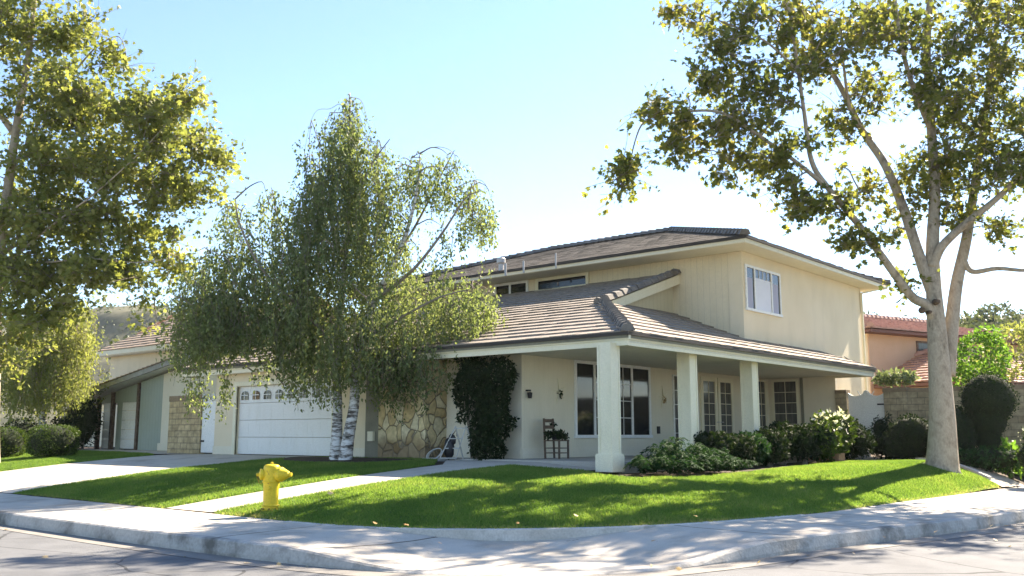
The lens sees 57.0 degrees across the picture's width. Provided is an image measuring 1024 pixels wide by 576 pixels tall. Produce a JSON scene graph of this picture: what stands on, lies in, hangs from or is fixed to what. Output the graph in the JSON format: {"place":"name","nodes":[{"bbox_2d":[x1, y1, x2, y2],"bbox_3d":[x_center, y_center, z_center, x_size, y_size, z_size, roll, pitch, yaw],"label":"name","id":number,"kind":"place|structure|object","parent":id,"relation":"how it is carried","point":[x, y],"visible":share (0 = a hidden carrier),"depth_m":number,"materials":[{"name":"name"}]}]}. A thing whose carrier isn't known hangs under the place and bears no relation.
{"place":"outdoors","nodes":[
{"label":"outdoors","id":0,"kind":"place"},
{"bbox_2d":[0,305,176,427],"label":"hill","id":1,"kind":"structure","parent":0,"point":[116,315],"depth_m":338.20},
{"bbox_2d":[2,298,173,385],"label":"hill brush","id":2,"kind":"object","parent":1,"relation":"on","point":[121,324],"visible":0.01,"depth_m":342.11,"materials":[{"name":"green plant"}]},
{"bbox_2d":[79,449,192,453],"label":"driveway","id":3,"kind":"structure","parent":0,"point":[154,452],"depth_m":35.58,"materials":[{"name":"concrete"}]},
{"bbox_2d":[0,454,318,492],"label":"driveway","id":4,"kind":"structure","parent":0,"point":[14,481],"depth_m":26.19,"materials":[{"name":"concrete"}]},
{"bbox_2d":[19,461,430,507],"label":"lawn","id":5,"kind":"structure","parent":0,"point":[185,494],"depth_m":19.19,"materials":[{"name":"green plant"}]},
{"bbox_2d":[282,457,411,462],"bbox_3d":[-4.511,4.525,24.851,4.971,0.079,1.710,-7,-12,40],"label":"planting bed","id":6,"kind":"object","parent":5,"relation":"on","point":[326,459],"visible":0.81,"depth_m":24.61,"materials":[{"name":"brown soil"}]},
{"bbox_2d":[155,93,508,459],"bbox_3d":[-4.786,-0.435,25.426,9.564,10.370,3.698,0,-9,-1],"label":"weeping birch","id":7,"kind":"object","parent":6,"relation":"on","point":[216,329],"visible":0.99,"depth_m":24.86,"materials":[{"name":"green plant"}]},
{"bbox_2d":[426,448,442,458],"bbox_3d":[-2.105,4.182,23.742,0.722,0.306,0.312,-1,-9,7],"label":"garden hose","id":8,"kind":"object","parent":5,"relation":"on","point":[428,454],"visible":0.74,"depth_m":23.73,"materials":[{"name":"grey rubber"}]},
{"bbox_2d":[0,486,1023,573],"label":"sidewalk","id":9,"kind":"structure","parent":0,"point":[630,549],"depth_m":13.48,"materials":[{"name":"concrete"}]},
{"bbox_2d":[0,528,1023,575],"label":"road","id":10,"kind":"structure","parent":0,"point":[23,554],"depth_m":11.92,"materials":[{"name":"grey asphalt"}]},
{"bbox_2d":[0,522,1023,575],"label":"gutter","id":11,"kind":"object","parent":10,"relation":"on","point":[672,572],"visible":1,"depth_m":12.56,"materials":[{"name":"concrete"}]},
{"bbox_2d":[0,446,1023,528],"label":"lot ground","id":12,"kind":"structure","parent":0,"point":[760,467],"depth_m":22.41,"materials":[{"name":"green plant"}]},
{"bbox_2d":[0,416,47,448],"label":"background shrub","id":13,"kind":"object","parent":12,"relation":"on","point":[23,426],"visible":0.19,"depth_m":39.11,"materials":[{"name":"green plant"}]},
{"bbox_2d":[50,409,84,445],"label":"background shrub","id":14,"kind":"object","parent":12,"relation":"on","point":[61,421],"visible":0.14,"depth_m":40.19,"materials":[{"name":"green plant"}]},
{"bbox_2d":[65,393,104,449],"bbox_3d":[-17.970,5.589,39.611,1.682,2.514,1.493,-7,-12,40],"label":"background shrub","id":15,"kind":"object","parent":12,"relation":"on","point":[87,423],"visible":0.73,"depth_m":39.26,"materials":[{"name":"green plant"}]},
{"bbox_2d":[64,411,106,446],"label":"garden wall","id":16,"kind":"structure","parent":12,"relation":"on","point":[92,439],"depth_m":53.45,"materials":[{"name":"beige paint"}]},
{"bbox_2d":[0,0,248,462],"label":"plane tree","id":17,"kind":"object","parent":12,"relation":"on","point":[149,116],"visible":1,"depth_m":31.25,"materials":[{"name":"green plant"}]},
{"bbox_2d":[167,395,206,453],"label":"block wall","id":18,"kind":"structure","parent":12,"relation":"on","point":[184,435],"depth_m":32.44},
{"bbox_2d":[200,394,215,452],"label":"side gate","id":19,"kind":"structure","parent":18,"relation":"attached to","point":[207,440],"depth_m":31.52,"materials":[{"name":"white paint"}]},
{"bbox_2d":[65,299,333,450],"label":"house","id":20,"kind":"structure","parent":12,"relation":"on","point":[139,392],"depth_m":39.80,"materials":[{"name":"white paint"}]},
{"bbox_2d":[101,403,110,447],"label":"garage door","id":21,"kind":"structure","parent":20,"relation":"in","point":[105,429],"depth_m":41.11,"materials":[{"name":"white paint"}]},
{"bbox_2d":[120,402,135,448],"bbox_3d":[-16.115,5.773,39.797,1.540,1.984,0.050,-7,-12,40],"label":"garage door","id":22,"kind":"structure","parent":20,"relation":"in","point":[128,417],"depth_m":39.87,"materials":[{"name":"white paint"}]},
{"bbox_2d":[169,460,594,511],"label":"walkway","id":23,"kind":"structure","parent":12,"relation":"on","point":[214,505],"depth_m":19.12,"materials":[{"name":"concrete"}]},
{"bbox_2d":[438,426,476,460],"bbox_3d":[-1.312,3.895,23.656,1.066,0.871,0.169,0,-9,0],"label":"step ladder","id":24,"kind":"object","parent":12,"relation":"on","point":[458,438],"visible":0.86,"depth_m":23.62,"materials":[{"name":"silver metal"}]},
{"bbox_2d":[443,430,456,459],"bbox_3d":[-1.569,3.941,23.676,0.356,0.770,0.232,-7,-12,40],"label":"bag","id":25,"kind":"object","parent":24,"relation":"hanging from","point":[449,452],"visible":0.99,"depth_m":23.59,"materials":[{"name":"black plastic"}]},
{"bbox_2d":[451,355,519,460],"bbox_3d":[-0.758,2.947,23.809,2.246,3.021,1.024,-7,-12,40],"label":"climbing shrub","id":26,"kind":"object","parent":12,"relation":"on","point":[488,407],"visible":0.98,"depth_m":23.49,"materials":[{"name":"green plant"}]},
{"bbox_2d":[180,226,890,471],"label":"house","id":27,"kind":"structure","parent":12,"relation":"on","point":[730,330],"depth_m":28.47,"materials":[{"name":"beige paint"}]},
{"bbox_2d":[237,382,331,455],"bbox_3d":[-6.989,4.043,28.992,4.860,2.143,0.077,-7,-12,40],"label":"garage door","id":28,"kind":"structure","parent":27,"relation":"in","point":[258,432],"depth_m":29.05,"materials":[{"name":"white paint"}]},
{"bbox_2d":[448,378,473,457],"bbox_3d":[-1.318,3.419,24.958,0.950,2.100,0.058,-7,-12,40],"label":"side door","id":29,"kind":"structure","parent":27,"relation":"in","point":[452,422],"depth_m":24.96,"materials":[{"name":"white paint"}]},
{"bbox_2d":[494,280,528,294],"bbox_3d":[-0.041,0.074,34.147,1.660,0.570,0.068,-7,-12,40],"label":"window","id":30,"kind":"structure","parent":27,"relation":"in","point":[518,286],"depth_m":34.14,"materials":[{"name":"glass"}]},
{"bbox_2d":[554,381,563,402],"bbox_3d":[1.256,2.721,24.906,0.150,0.684,0.488,-7,-12,40],"label":"wall wreath","id":31,"kind":"object","parent":27,"relation":"attached to","point":[559,391],"depth_m":24.90,"materials":[{"name":"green plant"}]},
{"bbox_2d":[535,272,588,290],"bbox_3d":[1.712,-0.179,32.679,2.360,0.520,0.068,-7,-12,40],"label":"window","id":32,"kind":"structure","parent":27,"relation":"in","point":[577,279],"depth_m":32.66,"materials":[{"name":"beige glass"}]},
{"bbox_2d":[574,360,652,437],"bbox_3d":[2.928,3.203,26.826,0.068,2.100,3.860,-7,-12,40],"label":"window","id":33,"kind":"structure","parent":27,"relation":"in","point":[635,381],"depth_m":27.17,"materials":[{"name":"glass"}]},
{"bbox_2d":[659,387,666,407],"bbox_3d":[4.627,3.332,28.845,0.137,0.684,0.488,-7,-12,40],"label":"wall wreath","id":34,"kind":"object","parent":27,"relation":"attached to","point":[663,399],"depth_m":28.84,"materials":[{"name":"beige plant"}]},
{"bbox_2d":[700,376,719,432],"bbox_3d":[6.503,4.139,30.898,0.120,2.460,1.140,-7,-12,40],"label":"french door","id":35,"kind":"structure","parent":27,"relation":"in","point":[708,385],"depth_m":30.97,"materials":[{"name":"white glass"}]},
{"bbox_2d":[717,378,734,433],"bbox_3d":[7.248,4.273,31.763,0.120,2.460,1.140,-7,-12,40],"label":"french door","id":36,"kind":"structure","parent":27,"relation":"in","point":[725,393],"depth_m":31.85,"materials":[{"name":"white glass"}]},
{"bbox_2d":[758,379,767,428],"bbox_3d":[8.967,4.367,33.836,0.068,2.150,0.810,-7,-12,40],"label":"window","id":37,"kind":"structure","parent":27,"relation":"in","point":[762,383],"depth_m":33.97,"materials":[{"name":"white glass"}]},
{"bbox_2d":[744,264,782,317],"bbox_3d":[7.805,0.102,29.209,0.068,1.400,2.480,-7,-12,40],"label":"window","id":38,"kind":"structure","parent":27,"relation":"in","point":[762,286],"depth_m":29.17,"materials":[{"name":"glass"}]},
{"bbox_2d":[771,379,799,427],"bbox_3d":[9.848,4.327,33.933,1.060,2.060,0.068,-7,-12,40],"label":"window","id":39,"kind":"structure","parent":27,"relation":"in","point":[785,393],"depth_m":33.97,"materials":[{"name":"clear glass"}]},
{"bbox_2d":[422,454,870,473],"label":"porch slab","id":40,"kind":"structure","parent":12,"relation":"on","point":[588,462],"depth_m":22.48,"materials":[{"name":"concrete"}]},
{"bbox_2d":[543,418,568,458],"bbox_3d":[1.110,3.793,23.782,0.501,1.002,0.460,-7,-11,36],"label":"porch chair","id":41,"kind":"object","parent":40,"relation":"on","point":[552,428],"visible":0.95,"depth_m":23.76,"materials":[{"name":"brown wood"}]},
{"bbox_2d":[543,422,569,440],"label":"potted plant","id":42,"kind":"object","parent":41,"relation":"on","point":[554,434],"visible":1,"depth_m":23.66,"materials":[{"name":"green plant"}]},
{"bbox_2d":[623,455,675,474],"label":"fern","id":43,"kind":"object","parent":12,"relation":"on","point":[642,464],"visible":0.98,"depth_m":20.09,"materials":[{"name":"green plant"}]},
{"bbox_2d":[637,437,692,469],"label":"fern","id":44,"kind":"object","parent":12,"relation":"on","point":[668,448],"visible":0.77,"depth_m":20.85,"materials":[{"name":"green plant"}]},
{"bbox_2d":[649,454,704,475],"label":"fern","id":45,"kind":"object","parent":12,"relation":"on","point":[680,464],"visible":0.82,"depth_m":20.20,"materials":[{"name":"green plant"}]},
{"bbox_2d":[667,441,712,462],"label":"fern","id":46,"kind":"object","parent":12,"relation":"on","point":[700,446],"visible":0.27,"depth_m":21.43,"materials":[{"name":"green plant"}]},
{"bbox_2d":[676,453,723,473],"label":"fern","id":47,"kind":"object","parent":12,"relation":"on","point":[701,458],"visible":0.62,"depth_m":20.69,"materials":[{"name":"green plant"}]},
{"bbox_2d":[696,447,731,469],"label":"fern","id":48,"kind":"object","parent":12,"relation":"on","point":[717,452],"visible":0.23,"depth_m":21.85,"materials":[{"name":"green plant"}]},
{"bbox_2d":[693,430,738,454],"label":"porch shrub","id":49,"kind":"object","parent":12,"relation":"on","point":[717,440],"visible":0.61,"depth_m":23.03,"materials":[{"name":"green plant"}]},
{"bbox_2d":[703,453,739,472],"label":"fern","id":50,"kind":"object","parent":12,"relation":"on","point":[719,467],"visible":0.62,"depth_m":21.29,"materials":[{"name":"green plant"}]},
{"bbox_2d":[723,457,759,471],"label":"fern","id":51,"kind":"object","parent":12,"relation":"on","point":[734,468],"visible":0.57,"depth_m":21.81,"materials":[{"name":"green plant"}]},
{"bbox_2d":[726,432,759,467],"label":"porch shrub","id":52,"kind":"object","parent":12,"relation":"on","point":[746,447],"visible":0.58,"depth_m":23.50,"materials":[{"name":"green plant"}]},
{"bbox_2d":[729,430,771,467],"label":"porch shrub","id":53,"kind":"object","parent":12,"relation":"on","point":[764,446],"visible":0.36,"depth_m":24.15,"materials":[{"name":"green plant"}]},
{"bbox_2d":[753,426,791,465],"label":"porch shrub","id":54,"kind":"object","parent":12,"relation":"on","point":[780,447],"visible":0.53,"depth_m":24.98,"materials":[{"name":"green plant"}]},
{"bbox_2d":[764,420,809,464],"bbox_3d":[7.527,4.291,26.241,1.131,1.299,1.809,-7,-12,40],"label":"porch shrub","id":55,"kind":"object","parent":12,"relation":"on","point":[785,426],"visible":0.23,"depth_m":26.03,"materials":[{"name":"green plant"}]},
{"bbox_2d":[791,422,822,463],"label":"porch shrub","id":56,"kind":"object","parent":12,"relation":"on","point":[807,434],"visible":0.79,"depth_m":26.32,"materials":[{"name":"green plant"}]},
{"bbox_2d":[803,453,844,460],"bbox_3d":[9.047,4.897,27.343,0.800,0.210,1.100,-7,-12,40],"label":"brick step","id":57,"kind":"object","parent":12,"relation":"on","point":[841,456],"visible":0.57,"depth_m":27.25,"materials":[{"name":"brown brick"}]},
{"bbox_2d":[807,406,858,462],"bbox_3d":[9.254,4.339,27.584,1.399,1.780,2.745,-7,-12,40],"label":"flowering shrub","id":58,"kind":"object","parent":12,"relation":"on","point":[837,433],"visible":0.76,"depth_m":27.21,"materials":[{"name":"green plant"}]},
{"bbox_2d":[835,390,849,415],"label":"gate pillar","id":59,"kind":"structure","parent":12,"relation":"on","point":[841,399],"depth_m":32.59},
{"bbox_2d":[845,417,877,459],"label":"gate shrub","id":60,"kind":"object","parent":12,"relation":"on","point":[865,443],"visible":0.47,"depth_m":28.70,"materials":[{"name":"green plant"}]},
{"bbox_2d":[868,411,897,458],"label":"gate shrub","id":61,"kind":"object","parent":12,"relation":"on","point":[880,427],"visible":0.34,"depth_m":30.09,"materials":[{"name":"green plant"}]},
{"bbox_2d":[870,366,920,387],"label":"flowering vine","id":62,"kind":"object","parent":12,"relation":"on","point":[890,378],"visible":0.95,"depth_m":31.90,"materials":[{"name":"green plant"}]},
{"bbox_2d":[879,413,927,459],"bbox_3d":[12.283,4.615,29.167,1.716,1.559,1.519,-7,-12,40],"label":"round shrub","id":63,"kind":"object","parent":12,"relation":"on","point":[905,437],"visible":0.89,"depth_m":28.81,"materials":[{"name":"green plant"}]},
{"bbox_2d":[864,314,1023,395],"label":"house","id":64,"kind":"structure","parent":12,"relation":"on","point":[900,343],"depth_m":45.97,"materials":[{"name":"paint"}]},
{"bbox_2d":[916,341,926,351],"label":"window","id":65,"kind":"structure","parent":64,"relation":"in","point":[920,345],"depth_m":47.02,"materials":[{"name":"glass"}]},
{"bbox_2d":[882,384,1023,458],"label":"block wall","id":66,"kind":"structure","parent":12,"relation":"on","point":[898,401],"depth_m":30.97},
{"bbox_2d":[848,390,884,435],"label":"side gate","id":67,"kind":"structure","parent":66,"relation":"attached to","point":[866,407],"depth_m":32.12,"materials":[{"name":"white paint"}]},
{"bbox_2d":[927,405,979,452],"bbox_3d":[12.929,4.234,27.621,1.544,1.772,1.495,-7,-12,40],"label":"round shrub","id":68,"kind":"object","parent":12,"relation":"on","point":[967,436],"visible":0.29,"depth_m":27.11,"materials":[{"name":"green plant"}]},
{"bbox_2d":[915,458,991,479],"bbox_3d":[11.895,4.889,25.487,0.120,0.546,2.346,4,-10,-24],"label":"edging","id":69,"kind":"object","parent":12,"relation":"on","point":[984,475],"visible":0.25,"depth_m":24.80,"materials":[{"name":"concrete"}]},
{"bbox_2d":[952,323,1013,386],"bbox_3d":[16.419,3.563,33.319,2.501,4.640,2.110,-7,-12,40],"label":"garden tree","id":70,"kind":"object","parent":12,"relation":"on","point":[986,337],"visible":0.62,"depth_m":32.97,"materials":[{"name":"green plant"}]},
{"bbox_2d":[958,445,1020,472],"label":"ground ivy","id":71,"kind":"object","parent":12,"relation":"on","point":[985,459],"visible":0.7,"depth_m":25.68,"materials":[{"name":"green plant"}]},
{"bbox_2d":[957,371,1020,449],"bbox_3d":[13.888,3.796,27.403,1.691,2.799,1.581,-7,-12,40],"label":"topiary","id":72,"kind":"object","parent":71,"relation":"in","point":[989,402],"visible":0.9,"depth_m":27.06,"materials":[{"name":"green plant"}]},
{"bbox_2d":[957,318,1023,385],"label":"garden tree","id":73,"kind":"object","parent":12,"relation":"on","point":[1018,331],"visible":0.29,"depth_m":38.75,"materials":[{"name":"green plant"}]},
{"bbox_2d":[996,437,1022,479],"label":"lime plant","id":74,"kind":"object","parent":12,"relation":"on","point":[1008,445],"visible":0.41,"depth_m":25.94,"materials":[{"name":"green plant"}]},
{"bbox_2d":[1013,427,1023,469],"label":"edge shrub","id":75,"kind":"object","parent":12,"relation":"on","point":[1020,454],"visible":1,"depth_m":24.64,"materials":[{"name":"green plant"}]},
{"bbox_2d":[0,0,1023,319],"label":"sky","id":76,"kind":"structure","parent":0,"point":[531,95],"materials":[{"name":"blue"}]},
{"bbox_2d":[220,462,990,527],"bbox_3d":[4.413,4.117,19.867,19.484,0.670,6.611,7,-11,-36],"label":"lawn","id":77,"kind":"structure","parent":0,"point":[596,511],"depth_m":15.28,"materials":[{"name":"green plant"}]},
{"bbox_2d":[256,462,292,511],"bbox_3d":[-4.042,3.403,16.105,0.625,0.850,0.349,-2,-9,11],"label":"fire hydrant","id":78,"kind":"object","parent":77,"relation":"on","point":[271,475],"visible":0.91,"depth_m":16.01,"materials":[{"name":"yellow metal"}]},
{"bbox_2d":[581,0,1023,473],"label":"plane tree","id":79,"kind":"object","parent":77,"relation":"on","point":[929,88],"visible":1,"depth_m":24.55,"materials":[{"name":"green plant"}]},
{"bbox_2d":[855,457,1023,486],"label":"side path","id":80,"kind":"structure","parent":0,"point":[1000,480],"depth_m":25.27,"materials":[{"name":"concrete"}]},
{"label":"lawn","id":81,"kind":"structure","parent":0,"visible":0},
{"bbox_2d":[0,425,27,457],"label":"clipped hedge","id":82,"kind":"object","parent":81,"relation":"on","point":[11,440],"visible":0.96,"depth_m":33.27,"materials":[{"name":"green plant"}]},
{"bbox_2d":[25,424,81,456],"bbox_3d":[-15.862,5.304,32.565,1.729,1.253,1.608,-7,-12,40],"label":"clipped hedge","id":83,"kind":"object","parent":81,"relation":"on","point":[52,440],"visible":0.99,"depth_m":32.14,"materials":[{"name":"green plant"}]},
{"bbox_2d":[0,297,113,428],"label":"weeping tree","id":84,"kind":"object","parent":81,"relation":"on","point":[51,379],"visible":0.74,"depth_m":37.99,"materials":[{"name":"green plant"}]},
{"label":"ground","id":85,"kind":"structure","parent":0,"visible":0},
{"bbox_2d":[0,509,1023,575],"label":"kerb","id":86,"kind":"structure","parent":85,"relation":"on","point":[298,555],"depth_m":13.09,"materials":[{"name":"concrete"}]},
{"bbox_2d":[286,514,804,540],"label":"retaining kerb","id":87,"kind":"structure","parent":85,"relation":"on","point":[513,534],"depth_m":13.68,"materials":[{"name":"concrete"}]},
{"bbox_2d":[863,300,1023,334],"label":"woodland","id":88,"kind":"object","parent":85,"relation":"on","point":[977,320],"visible":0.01,"depth_m":120.60,"materials":[{"name":"green plant"}]}
]}

